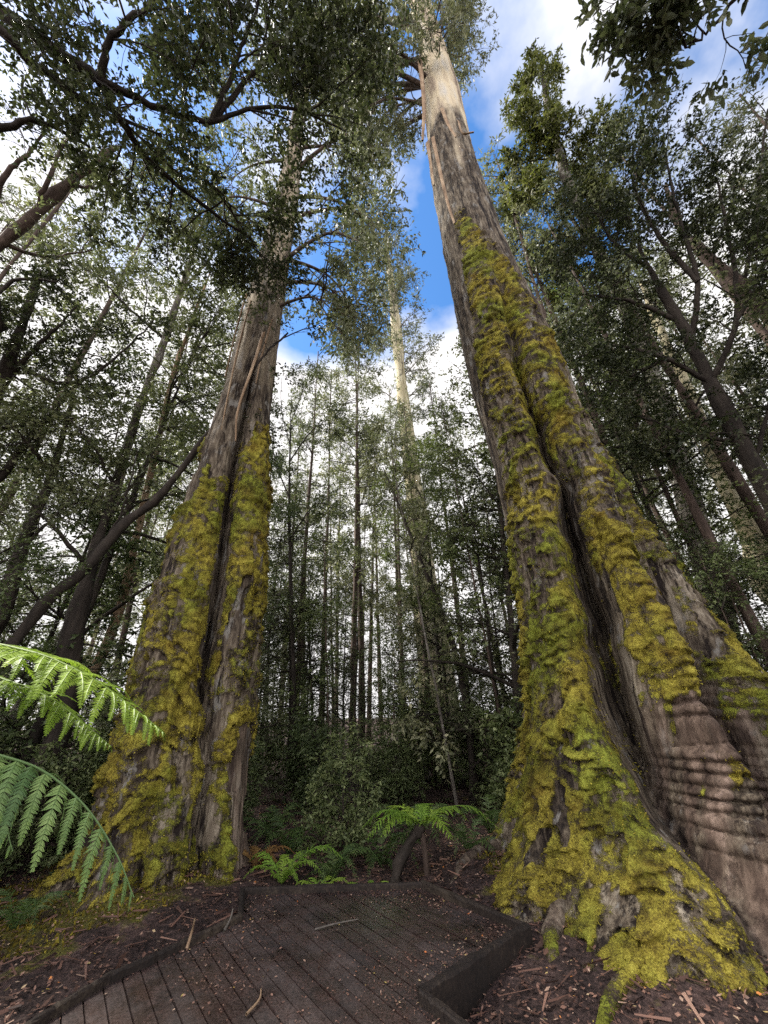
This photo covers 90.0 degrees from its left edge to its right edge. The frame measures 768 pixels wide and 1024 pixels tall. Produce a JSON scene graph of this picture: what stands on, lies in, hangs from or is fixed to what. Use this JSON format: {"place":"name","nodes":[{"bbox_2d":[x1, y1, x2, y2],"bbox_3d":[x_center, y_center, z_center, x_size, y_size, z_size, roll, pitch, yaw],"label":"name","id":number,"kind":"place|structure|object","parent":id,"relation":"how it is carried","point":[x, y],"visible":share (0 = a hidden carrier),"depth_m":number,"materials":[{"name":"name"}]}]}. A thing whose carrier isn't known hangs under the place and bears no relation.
{"place":"outdoors","nodes":[
{"label":"outdoors","id":0,"kind":"place"},
{"bbox_2d":[0,718,767,1023],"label":"ground","id":1,"kind":"structure","parent":0,"point":[667,1008],"depth_m":3.24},
{"bbox_2d":[0,748,34,886],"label":"bush","id":2,"kind":"object","parent":1,"relation":"on","point":[4,862],"visible":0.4,"depth_m":4.69,"materials":[{"name":"green plant"}]},
{"bbox_2d":[0,170,56,334],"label":"slender tree","id":3,"kind":"object","parent":1,"relation":"on","point":[6,214],"visible":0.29,"depth_m":14.96,"materials":[{"name":"green plant"}]},
{"bbox_2d":[0,610,59,804],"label":"understory shrub","id":4,"kind":"object","parent":1,"relation":"on","point":[31,638],"visible":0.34,"depth_m":7.39,"materials":[{"name":"green plant"}]},
{"bbox_2d":[0,888,76,935],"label":"ground fern","id":5,"kind":"object","parent":1,"relation":"on","point":[12,914],"visible":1,"depth_m":3.49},
{"bbox_2d":[0,521,91,847],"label":"understory shrub","id":6,"kind":"object","parent":1,"relation":"on","point":[24,563],"visible":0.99,"depth_m":5.90,"materials":[{"name":"green plant"}]},
{"bbox_2d":[0,312,93,582],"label":"myrtle tree","id":7,"kind":"object","parent":1,"relation":"on","point":[24,406],"visible":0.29,"depth_m":8.31,"materials":[{"name":"green plant"}]},
{"bbox_2d":[0,710,110,880],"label":"bush","id":8,"kind":"object","parent":1,"relation":"on","point":[81,792],"visible":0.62,"depth_m":5.45,"materials":[{"name":"green plant"}]},
{"bbox_2d":[0,98,133,392],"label":"slender tree","id":9,"kind":"object","parent":1,"relation":"on","point":[47,219],"visible":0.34,"depth_m":12.23,"materials":[{"name":"green plant"}]},
{"bbox_2d":[0,374,144,634],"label":"slanting tree","id":10,"kind":"object","parent":1,"relation":"on","point":[36,433],"visible":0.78,"depth_m":7.48,"materials":[{"name":"green plant"}]},
{"bbox_2d":[0,643,165,911],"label":"tree fern","id":11,"kind":"object","parent":1,"relation":"on","point":[35,691],"visible":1,"depth_m":1.45,"materials":[{"name":"green plant"}]},
{"bbox_2d":[0,425,168,780],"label":"myrtle tree","id":12,"kind":"object","parent":1,"relation":"on","point":[52,633],"visible":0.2,"depth_m":9.19,"materials":[{"name":"green plant"}]},
{"bbox_2d":[0,347,171,853],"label":"thin sapling","id":13,"kind":"object","parent":1,"relation":"on","point":[12,734],"visible":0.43,"depth_m":8.01,"materials":[{"name":"green plant"}]},
{"bbox_2d":[0,236,181,521],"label":"dense myrtle","id":14,"kind":"object","parent":1,"relation":"on","point":[9,367],"visible":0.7,"depth_m":8.05,"materials":[{"name":"green plant"}]},
{"bbox_2d":[0,32,181,310],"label":"leaning tree","id":15,"kind":"object","parent":1,"relation":"on","point":[50,198],"visible":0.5,"depth_m":7.75,"materials":[{"name":"green plant"}]},
{"bbox_2d":[7,445,178,771],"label":"thin sapling","id":16,"kind":"object","parent":1,"relation":"on","point":[66,605],"visible":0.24,"depth_m":9.18,"materials":[{"name":"green plant"}]},
{"bbox_2d":[0,159,195,522],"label":"slender tree","id":17,"kind":"object","parent":1,"relation":"on","point":[152,279],"visible":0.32,"depth_m":15.82,"materials":[{"name":"green plant"}]},
{"bbox_2d":[0,358,201,803],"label":"slanting tree","id":18,"kind":"object","parent":1,"relation":"on","point":[76,615],"visible":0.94,"depth_m":7.10,"materials":[{"name":"green plant"}]},
{"bbox_2d":[0,279,240,825],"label":"myrtle tree","id":19,"kind":"object","parent":1,"relation":"on","point":[38,734],"visible":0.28,"depth_m":9.18,"materials":[{"name":"green plant"}]},
{"bbox_2d":[10,237,247,822],"bbox_3d":[-5.409,-1.001,9.329,2.869,14.849,4.112,16,-32,-30],"label":"slanting tree","id":20,"kind":"object","parent":1,"relation":"on","point":[180,354],"visible":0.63,"depth_m":10.66,"materials":[{"name":"green plant"}]},
{"bbox_2d":[70,413,208,774],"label":"thin sapling","id":21,"kind":"object","parent":1,"relation":"on","point":[151,570],"visible":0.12,"depth_m":8.01,"materials":[{"name":"green plant"}]},
{"bbox_2d":[0,91,279,739],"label":"spotted tree","id":22,"kind":"object","parent":1,"relation":"on","point":[139,270],"visible":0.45,"depth_m":11.21,"materials":[{"name":"green plant"}]},
{"bbox_2d":[100,327,210,728],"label":"slender tree","id":23,"kind":"object","parent":1,"relation":"on","point":[128,609],"visible":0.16,"depth_m":15.71,"materials":[{"name":"green plant"}]},
{"bbox_2d":[40,420,277,755],"bbox_3d":[-6.732,1.827,13.505,5.716,13.611,5.793,-15,-31,24],"label":"myrtle tree","id":24,"kind":"object","parent":1,"relation":"on","point":[156,543],"visible":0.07,"depth_m":12.07,"materials":[{"name":"green plant"}]},
{"bbox_2d":[0,290,340,671],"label":"leaning tree","id":25,"kind":"object","parent":1,"relation":"on","point":[39,609],"visible":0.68,"depth_m":7.25,"materials":[{"name":"green plant"}]},
{"bbox_2d":[0,0,424,332],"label":"overhanging myrtle","id":26,"kind":"object","parent":1,"relation":"on","point":[310,57],"visible":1,"depth_m":5.90,"materials":[{"name":"green plant"}]},
{"bbox_2d":[20,0,425,916],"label":"giant eucalypt","id":27,"kind":"object","parent":1,"relation":"on","point":[168,810],"visible":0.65,"depth_m":5.62,"materials":[{"name":"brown plant"}]},
{"bbox_2d":[135,182,311,515],"bbox_3d":[-6.312,-5.229,15.336,5.015,27.833,4.332,4,-26,-6],"label":"slender tree","id":28,"kind":"object","parent":1,"relation":"on","point":[221,347],"visible":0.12,"depth_m":16.08,"materials":[{"name":"green plant"}]},
{"bbox_2d":[243,736,266,828],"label":"bush","id":29,"kind":"object","parent":1,"relation":"on","point":[254,800],"visible":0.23,"depth_m":7.23,"materials":[{"name":"green plant"}]},
{"bbox_2d":[244,629,300,808],"bbox_3d":[-3.123,4.654,8.789,2.706,4.231,2.044,-17,-31,26],"label":"understory shrub","id":30,"kind":"object","parent":1,"relation":"on","point":[267,706],"visible":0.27,"depth_m":8.79,"materials":[{"name":"green plant"}]},
{"bbox_2d":[248,701,300,786],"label":"bush","id":31,"kind":"object","parent":1,"relation":"on","point":[267,756],"visible":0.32,"depth_m":11.46,"materials":[{"name":"green plant"}]},
{"bbox_2d":[251,451,301,766],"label":"thin sapling","id":32,"kind":"object","parent":1,"relation":"on","point":[288,508],"visible":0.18,"depth_m":10.53,"materials":[{"name":"green plant"}]},
{"bbox_2d":[243,802,310,844],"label":"ground fern","id":33,"kind":"object","parent":1,"relation":"on","point":[270,824],"visible":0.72,"depth_m":6.06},
{"bbox_2d":[24,880,533,1023],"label":"boardwalk","id":34,"kind":"structure","parent":1,"relation":"on","point":[454,991],"depth_m":2.70,"materials":[{"name":"wood"}]},
{"bbox_2d":[255,515,319,771],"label":"myrtle tree","id":35,"kind":"object","parent":1,"relation":"on","point":[285,632],"visible":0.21,"depth_m":13.35,"materials":[{"name":"green plant"}]},
{"bbox_2d":[248,814,334,859],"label":"ground fern","id":36,"kind":"object","parent":1,"relation":"on","point":[296,834],"visible":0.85,"depth_m":5.34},
{"bbox_2d":[245,844,342,883],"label":"ground fern","id":37,"kind":"object","parent":1,"relation":"on","point":[284,874],"visible":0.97,"depth_m":4.51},
{"bbox_2d":[270,393,321,744],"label":"slender tree","id":38,"kind":"object","parent":1,"relation":"on","point":[297,463],"visible":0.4,"depth_m":28.89,"materials":[{"name":"green plant"}]},
{"bbox_2d":[0,850,592,964],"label":"ground moss","id":39,"kind":"object","parent":1,"relation":"on","point":[68,913],"visible":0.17,"depth_m":3.61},
{"bbox_2d":[257,483,345,789],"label":"myrtle tree","id":40,"kind":"object","parent":1,"relation":"on","point":[272,547],"visible":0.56,"depth_m":11.77,"materials":[{"name":"green plant"}]},
{"bbox_2d":[276,596,331,776],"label":"thin sapling","id":41,"kind":"object","parent":1,"relation":"on","point":[317,672],"visible":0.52,"depth_m":11.33,"materials":[{"name":"green plant"}]},
{"bbox_2d":[268,583,340,763],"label":"myrtle tree","id":42,"kind":"object","parent":1,"relation":"on","point":[307,700],"visible":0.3,"depth_m":13.17,"materials":[{"name":"green plant"}]},
{"bbox_2d":[269,333,348,757],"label":"slender tree","id":43,"kind":"object","parent":1,"relation":"on","point":[310,476],"visible":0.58,"depth_m":17.95,"materials":[{"name":"green plant"}]},
{"bbox_2d":[266,693,355,811],"bbox_3d":[-1.691,5.763,9.076,1.913,2.753,1.767,7,-29,-16],"label":"bush","id":44,"kind":"object","parent":1,"relation":"on","point":[300,770],"visible":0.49,"depth_m":9.08,"materials":[{"name":"green plant"}]},
{"bbox_2d":[269,355,358,795],"bbox_3d":[-2.973,0.786,13.136,4.409,16.689,2.302,-2,-28,0],"label":"bushy myrtle","id":45,"kind":"object","parent":1,"relation":"on","point":[336,433],"visible":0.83,"depth_m":14.72,"materials":[{"name":"green plant"}]},
{"bbox_2d":[275,716,354,819],"bbox_3d":[-1.331,5.445,8.029,1.362,2.110,1.468,-17,-32,27],"label":"bush","id":46,"kind":"object","parent":1,"relation":"on","point":[310,748],"visible":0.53,"depth_m":7.95,"materials":[{"name":"green plant"}]},
{"bbox_2d":[278,486,378,758],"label":"thin sapling","id":47,"kind":"object","parent":1,"relation":"on","point":[312,612],"visible":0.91,"depth_m":10.95,"materials":[{"name":"green plant"}]},
{"bbox_2d":[293,362,367,756],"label":"slender tree","id":48,"kind":"object","parent":1,"relation":"on","point":[336,374],"visible":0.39,"depth_m":22.03,"materials":[{"name":"green plant"}]},
{"bbox_2d":[282,843,383,883],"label":"ground fern","id":49,"kind":"object","parent":1,"relation":"on","point":[328,868],"visible":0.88,"depth_m":4.63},
{"bbox_2d":[292,716,382,868],"bbox_3d":[-0.664,4.209,5.792,1.342,2.023,1.390,12,-31,-24],"label":"bush","id":50,"kind":"object","parent":1,"relation":"on","point":[324,796],"visible":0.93,"depth_m":5.69,"materials":[{"name":"green plant"}]},
{"bbox_2d":[297,584,377,776],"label":"myrtle tree","id":51,"kind":"object","parent":1,"relation":"on","point":[342,706],"visible":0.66,"depth_m":12.55,"materials":[{"name":"green plant"}]},
{"bbox_2d":[312,324,395,764],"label":"slender tree","id":52,"kind":"object","parent":1,"relation":"on","point":[358,558],"visible":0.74,"depth_m":19.45,"materials":[{"name":"green plant"}]},
{"bbox_2d":[328,661,388,785],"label":"understory shrub","id":53,"kind":"object","parent":1,"relation":"on","point":[347,674],"visible":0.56,"depth_m":11.55,"materials":[{"name":"green plant"}]},
{"bbox_2d":[325,324,399,755],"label":"slender tree","id":54,"kind":"object","parent":1,"relation":"on","point":[372,453],"visible":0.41,"depth_m":20.64,"materials":[{"name":"green plant"}]},
{"bbox_2d":[329,567,395,725],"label":"myrtle tree","id":55,"kind":"object","parent":1,"relation":"on","point":[370,638],"visible":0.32,"depth_m":18.18,"materials":[{"name":"green plant"}]},
{"bbox_2d":[344,411,393,738],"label":"slender tree","id":56,"kind":"object","parent":1,"relation":"on","point":[371,624],"visible":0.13,"depth_m":27.42,"materials":[{"name":"green plant"}]},
{"bbox_2d":[351,415,406,741],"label":"slender tree","id":57,"kind":"object","parent":1,"relation":"on","point":[362,470],"visible":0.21,"depth_m":27.24,"materials":[{"name":"green plant"}]},
{"bbox_2d":[334,824,430,874],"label":"ground fern","id":58,"kind":"object","parent":1,"relation":"on","point":[388,859],"visible":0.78,"depth_m":5.04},
{"bbox_2d":[0,798,767,1023],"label":"leaf litter","id":59,"kind":"object","parent":1,"relation":"on","point":[560,999],"visible":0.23,"depth_m":2.93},
{"bbox_2d":[371,405,417,732],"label":"slender tree","id":60,"kind":"object","parent":1,"relation":"on","point":[386,568],"visible":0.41,"depth_m":24.79,"materials":[{"name":"green plant"}]},
{"bbox_2d":[340,631,452,804],"bbox_3d":[0.424,5.028,9.331,2.242,4.113,2.593,-13,-30,20],"label":"understory shrub","id":61,"kind":"object","parent":1,"relation":"on","point":[374,728],"visible":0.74,"depth_m":9.20,"materials":[{"name":"green plant"}]},
{"bbox_2d":[363,372,429,683],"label":"slender tree","id":62,"kind":"object","parent":1,"relation":"on","point":[395,526],"visible":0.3,"depth_m":25.87,"materials":[{"name":"green plant"}]},
{"bbox_2d":[370,721,430,819],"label":"bush","id":63,"kind":"object","parent":1,"relation":"on","point":[401,781],"visible":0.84,"depth_m":7.90,"materials":[{"name":"green plant"}]},
{"bbox_2d":[360,220,460,746],"bbox_3d":[1.927,-9.193,32.651,8.846,50.424,7.678,5,-29,-13],"label":"tall eucalypt","id":64,"kind":"object","parent":1,"relation":"on","point":[398,346],"visible":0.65,"depth_m":35.81,"materials":[{"name":"green plant"}]},
{"bbox_2d":[364,418,483,814],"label":"thin sapling","id":65,"kind":"object","parent":1,"relation":"on","point":[413,720],"visible":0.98,"depth_m":9.61,"materials":[{"name":"green plant"}]},
{"bbox_2d":[380,386,467,782],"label":"slender tree","id":66,"kind":"object","parent":1,"relation":"on","point":[411,417],"visible":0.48,"depth_m":15.05,"materials":[{"name":"green plant"}]},
{"bbox_2d":[361,803,499,881],"bbox_3d":[0.562,4.087,4.731,1.690,0.815,1.218,-2,-28,0],"label":"young tree fern","id":67,"kind":"object","parent":1,"relation":"on","point":[417,832],"visible":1,"depth_m":4.65,"materials":[{"name":"green plant"}]},
{"bbox_2d":[361,430,519,785],"bbox_3d":[1.954,2.261,12.475,5.327,13.759,3.059,-2,-28,0],"label":"bushy myrtle","id":68,"kind":"object","parent":1,"relation":"on","point":[382,704],"visible":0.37,"depth_m":12.22,"materials":[{"name":"green plant"}]},
{"bbox_2d":[407,378,487,736],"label":"slender tree","id":69,"kind":"object","parent":1,"relation":"on","point":[423,413],"visible":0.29,"depth_m":18.83,"materials":[{"name":"green plant"}]},
{"bbox_2d":[396,516,503,788],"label":"myrtle tree","id":70,"kind":"object","parent":1,"relation":"on","point":[423,645],"visible":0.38,"depth_m":11.43,"materials":[{"name":"green plant"}]},
{"bbox_2d":[379,434,521,804],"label":"leaning tree","id":71,"kind":"object","parent":1,"relation":"on","point":[432,591],"visible":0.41,"depth_m":10.45,"materials":[{"name":"green plant"}]},
{"bbox_2d":[427,816,496,857],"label":"ground fern","id":72,"kind":"object","parent":1,"relation":"on","point":[461,835],"visible":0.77,"depth_m":4.97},
{"bbox_2d":[411,455,522,784],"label":"myrtle tree","id":73,"kind":"object","parent":1,"relation":"on","point":[498,624],"visible":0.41,"depth_m":10.29,"materials":[{"name":"green plant"}]},
{"bbox_2d":[418,395,516,757],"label":"thin sapling","id":74,"kind":"object","parent":1,"relation":"on","point":[450,553],"visible":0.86,"depth_m":10.02,"materials":[{"name":"green plant"}]},
{"bbox_2d":[423,387,512,707],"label":"slender tree","id":75,"kind":"object","parent":1,"relation":"on","point":[444,403],"visible":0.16,"depth_m":29.24,"materials":[{"name":"green plant"}]},
{"bbox_2d":[440,675,503,798],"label":"understory shrub","id":76,"kind":"object","parent":1,"relation":"on","point":[462,767],"visible":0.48,"depth_m":9.68,"materials":[{"name":"green plant"}]},
{"bbox_2d":[452,683,504,806],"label":"understory shrub","id":77,"kind":"object","parent":1,"relation":"on","point":[483,743],"visible":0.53,"depth_m":8.70,"materials":[{"name":"green plant"}]},
{"bbox_2d":[448,543,518,742],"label":"myrtle tree","id":78,"kind":"object","parent":1,"relation":"on","point":[497,645],"visible":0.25,"depth_m":11.95,"materials":[{"name":"green plant"}]},
{"bbox_2d":[470,670,523,817],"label":"bush","id":79,"kind":"object","parent":1,"relation":"on","point":[504,764],"visible":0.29,"depth_m":7.38,"materials":[{"name":"green plant"}]},
{"bbox_2d":[456,189,548,543],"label":"slender tree","id":80,"kind":"object","parent":1,"relation":"on","point":[472,416],"visible":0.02,"depth_m":13.30,"materials":[{"name":"green plant"}]},
{"bbox_2d":[386,337,621,772],"bbox_3d":[3.181,-0.146,10.701,5.901,14.162,5.702,18,-34,-33],"label":"myrtle tree","id":81,"kind":"object","parent":1,"relation":"on","point":[513,630],"visible":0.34,"depth_m":9.92,"materials":[{"name":"green plant"}]},
{"bbox_2d":[289,0,767,1023],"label":"giant eucalypt","id":82,"kind":"object","parent":1,"relation":"on","point":[631,832],"visible":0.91,"depth_m":4.37,"materials":[{"name":"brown plant"}]},
{"bbox_2d":[450,346,680,706],"bbox_3d":[4.806,-0.239,10.902,5.479,14.444,5.868,11,-28,-14],"label":"myrtle tree","id":83,"kind":"object","parent":1,"relation":"on","point":[494,487],"visible":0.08,"depth_m":11.12,"materials":[{"name":"green plant"}]},
{"bbox_2d":[475,120,687,448],"bbox_3d":[5.612,-6.156,13.933,5.092,27.537,4.093,0,-26,-6],"label":"slender tree","id":84,"kind":"object","parent":1,"relation":"on","point":[516,246],"visible":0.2,"depth_m":16.38,"materials":[{"name":"green plant"}]},
{"bbox_2d":[491,150,696,518],"bbox_3d":[7.096,-6.252,14.633,5.000,28.444,4.837,8,-29,-22],"label":"slender tree","id":85,"kind":"object","parent":1,"relation":"on","point":[539,280],"visible":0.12,"depth_m":13.84,"materials":[{"name":"green plant"}]},
{"bbox_2d":[489,37,743,648],"bbox_3d":[7.919,-7.400,13.709,6.069,29.280,7.335,-2,-28,0],"label":"olive eucalypt","id":86,"kind":"object","parent":1,"relation":"on","point":[546,128],"visible":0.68,"depth_m":16.31,"materials":[{"name":"green plant"}]},
{"bbox_2d":[533,280,732,588],"bbox_3d":[9.828,-2.589,15.526,3.464,22.257,4.010,5,-30,-15],"label":"slender tree","id":87,"kind":"object","parent":1,"relation":"on","point":[657,514],"visible":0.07,"depth_m":13.87,"materials":[{"name":"green plant"}]},
{"bbox_2d":[508,176,767,667],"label":"slender tree","id":88,"kind":"object","parent":1,"relation":"on","point":[707,534],"visible":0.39,"depth_m":11.70,"materials":[{"name":"green plant"}]},
{"bbox_2d":[519,139,767,539],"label":"slender tree","id":89,"kind":"object","parent":1,"relation":"on","point":[744,491],"visible":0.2,"depth_m":11.63,"materials":[{"name":"green plant"}]},
{"bbox_2d":[527,73,767,517],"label":"dense myrtle","id":90,"kind":"object","parent":1,"relation":"on","point":[736,433],"visible":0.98,"depth_m":8.71,"materials":[{"name":"green plant"}]},
{"bbox_2d":[547,263,767,671],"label":"myrtle tree","id":91,"kind":"object","parent":1,"relation":"on","point":[647,507],"visible":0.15,"depth_m":10.83,"materials":[{"name":"green plant"}]},
{"bbox_2d":[564,279,767,629],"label":"slender tree","id":92,"kind":"object","parent":1,"relation":"on","point":[677,519],"visible":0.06,"depth_m":11.11,"materials":[{"name":"green plant"}]},
{"bbox_2d":[568,246,767,602],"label":"pale eucalypt","id":93,"kind":"object","parent":1,"relation":"on","point":[718,483],"visible":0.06,"depth_m":13.78,"materials":[{"name":"green plant"}]},
{"bbox_2d":[579,94,767,345],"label":"slender tree","id":94,"kind":"object","parent":1,"relation":"on","point":[714,273],"visible":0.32,"depth_m":11.55,"materials":[{"name":"green plant"}]},
{"bbox_2d":[610,271,764,540],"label":"slender tree","id":95,"kind":"object","parent":1,"relation":"on","point":[699,384],"visible":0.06,"depth_m":16.30,"materials":[{"name":"green plant"}]},
{"bbox_2d":[613,76,767,330],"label":"leaning eucalypt","id":96,"kind":"object","parent":1,"relation":"on","point":[726,266],"visible":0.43,"depth_m":10.17,"materials":[{"name":"green plant"}]},
{"bbox_2d":[651,472,748,621],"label":"thin sapling","id":97,"kind":"object","parent":1,"relation":"on","point":[681,537],"visible":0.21,"depth_m":10.88,"materials":[{"name":"green plant"}]},
{"bbox_2d":[655,266,767,502],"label":"slender tree","id":98,"kind":"object","parent":1,"relation":"on","point":[673,327],"visible":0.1,"depth_m":15.58,"materials":[{"name":"green plant"}]},
{"bbox_2d":[657,89,767,324],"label":"slender tree","id":99,"kind":"object","parent":1,"relation":"on","point":[716,103],"visible":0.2,"depth_m":14.80,"materials":[{"name":"green plant"}]},
{"bbox_2d":[664,532,767,670],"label":"understory shrub","id":100,"kind":"object","parent":1,"relation":"on","point":[703,575],"visible":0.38,"depth_m":7.28,"materials":[{"name":"green plant"}]},
{"bbox_2d":[684,522,767,669],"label":"understory shrub","id":101,"kind":"object","parent":1,"relation":"on","point":[715,610],"visible":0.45,"depth_m":7.80,"materials":[{"name":"green plant"}]},
{"bbox_2d":[706,61,767,232],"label":"slender tree","id":102,"kind":"object","parent":1,"relation":"on","point":[725,128],"visible":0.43,"depth_m":11.42,"materials":[{"name":"green plant"}]},
{"bbox_2d":[708,164,767,516],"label":"myrtle tree","id":103,"kind":"object","parent":1,"relation":"on","point":[759,297],"visible":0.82,"depth_m":7.65,"materials":[{"name":"green plant"}]},
{"bbox_2d":[0,0,767,729],"label":"sky","id":104,"kind":"structure","parent":0,"point":[519,22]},
{"bbox_2d":[573,0,767,112],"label":"leafy branch","id":105,"kind":"object","parent":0,"point":[660,42],"visible":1,"depth_m":2.86,"materials":[{"name":"green plant"}]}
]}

